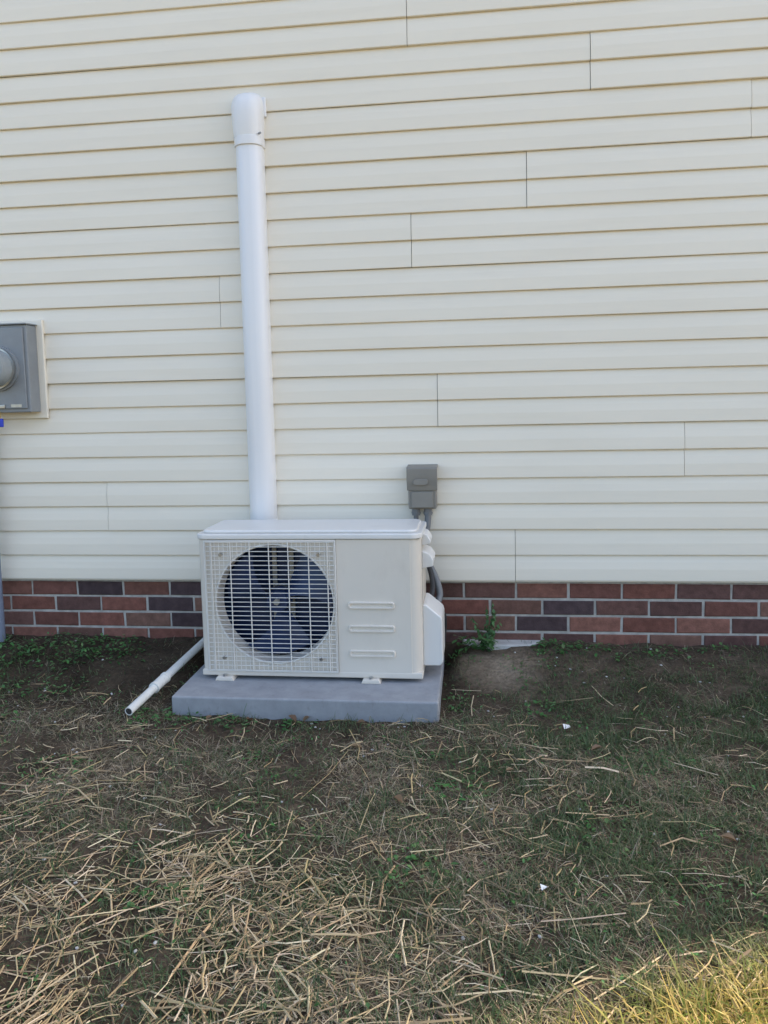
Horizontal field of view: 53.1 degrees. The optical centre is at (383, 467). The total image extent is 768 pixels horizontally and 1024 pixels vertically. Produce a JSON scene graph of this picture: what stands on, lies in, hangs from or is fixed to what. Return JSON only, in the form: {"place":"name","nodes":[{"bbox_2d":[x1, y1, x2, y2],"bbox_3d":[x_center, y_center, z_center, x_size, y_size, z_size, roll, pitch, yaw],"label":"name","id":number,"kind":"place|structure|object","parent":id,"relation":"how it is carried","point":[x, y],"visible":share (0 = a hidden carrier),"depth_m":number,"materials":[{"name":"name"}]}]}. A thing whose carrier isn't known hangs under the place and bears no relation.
{"place":"outdoors","nodes":[
{"label":"outdoors","id":0,"kind":"place"},
{"bbox_2d":[0,633,767,1023],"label":"ground","id":1,"kind":"structure","parent":0,"point":[138,675],"depth_m":2.05,"materials":[{"name":"soil"}]},
{"bbox_2d":[125,638,203,714],"bbox_3d":[-0.783,0.753,2.858,0.040,0.104,0.591,0,5,15],"label":"pvc drain pipe","id":2,"kind":"object","parent":1,"relation":"on","point":[159,682],"visible":0.88,"depth_m":2.77,"materials":[{"name":"white plastic"}]},
{"bbox_2d":[172,659,444,722],"bbox_3d":[-0.246,0.796,2.831,0.918,0.082,0.489,-1,5,7],"label":"equipment pad","id":3,"kind":"object","parent":1,"relation":"on","point":[320,698],"visible":0.48,"depth_m":2.62,"materials":[{"name":"grey concrete"}]},
{"bbox_2d":[197,519,446,683],"bbox_3d":[-0.212,0.476,2.886,0.882,0.542,0.372,-1,5,7],"label":"air conditioner condenser unit","id":4,"kind":"object","parent":3,"relation":"on","point":[349,598],"visible":1,"depth_m":2.74,"materials":[{"name":"white paint"}]},
{"bbox_2d":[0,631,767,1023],"bbox_3d":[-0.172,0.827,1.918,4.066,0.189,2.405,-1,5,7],"label":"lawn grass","id":5,"kind":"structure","parent":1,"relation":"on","point":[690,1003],"depth_m":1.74,"materials":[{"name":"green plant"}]},
{"bbox_2d":[0,676,767,1023],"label":"straw mulch","id":6,"kind":"object","parent":1,"relation":"on","point":[254,968],"visible":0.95,"depth_m":1.58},
{"bbox_2d":[0,632,767,1023],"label":"dead grass thatch","id":7,"kind":"object","parent":1,"relation":"on","point":[384,846],"visible":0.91,"depth_m":1.89,"materials":[{"name":"plant"}]},
{"bbox_2d":[0,632,767,1023],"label":"ground weeds","id":8,"kind":"object","parent":1,"relation":"on","point":[184,894],"visible":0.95,"depth_m":2.20,"materials":[{"name":"green plant"}]},
{"bbox_2d":[2,578,767,646],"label":"brick foundation","id":9,"kind":"object","parent":1,"relation":"on","point":[632,591],"visible":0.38,"depth_m":3.04,"materials":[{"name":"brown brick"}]},
{"bbox_2d":[0,0,761,577],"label":"sheathing wall","id":10,"kind":"structure","parent":9,"relation":"on","point":[438,266],"depth_m":2.98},
{"bbox_2d":[0,0,767,582],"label":"vinyl siding","id":11,"kind":"object","parent":10,"relation":"attached to","point":[138,470],"visible":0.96,"depth_m":2.95,"materials":[{"name":"beige plastic"}]},
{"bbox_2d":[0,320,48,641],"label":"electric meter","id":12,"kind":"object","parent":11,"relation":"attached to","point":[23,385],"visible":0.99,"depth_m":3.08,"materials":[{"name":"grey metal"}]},
{"bbox_2d":[231,92,277,519],"bbox_3d":[-0.500,-0.462,3.003,0.133,1.941,0.089,-1,5,7],"label":"line set cover","id":13,"kind":"object","parent":11,"relation":"attached to","point":[248,113],"visible":0.96,"depth_m":2.96,"materials":[{"name":"white plastic"}]},
{"bbox_2d":[406,464,442,601],"bbox_3d":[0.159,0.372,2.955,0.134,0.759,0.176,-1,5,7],"label":"electrical disconnect box","id":14,"kind":"object","parent":11,"relation":"attached to","point":[421,479],"visible":0.65,"depth_m":2.94,"materials":[{"name":"grey plastic"}]},
{"bbox_2d":[11,640,767,1020],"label":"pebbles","id":15,"kind":"object","parent":1,"relation":"on","point":[311,808],"visible":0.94,"depth_m":2.01,"materials":[{"name":"stone"}]},
{"bbox_2d":[206,715,736,841],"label":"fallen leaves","id":16,"kind":"object","parent":1,"relation":"on","point":[728,835],"visible":0.98,"depth_m":2.29,"materials":[{"name":"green plant"}]},
{"bbox_2d":[452,602,501,651],"bbox_3d":[0.358,0.626,2.966,0.192,0.199,0.103,-1,5,7],"label":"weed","id":17,"kind":"object","parent":1,"relation":"on","point":[484,645],"visible":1,"depth_m":2.98,"materials":[{"name":"green plant"}]},
{"bbox_2d":[463,639,539,649],"bbox_3d":[0.465,0.727,3.028,0.310,0.083,0.073,-1,5,7],"label":"concrete footing","id":18,"kind":"object","parent":1,"relation":"on","point":[501,644],"visible":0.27,"depth_m":3.01,"materials":[{"name":"grey concrete"}]}
]}

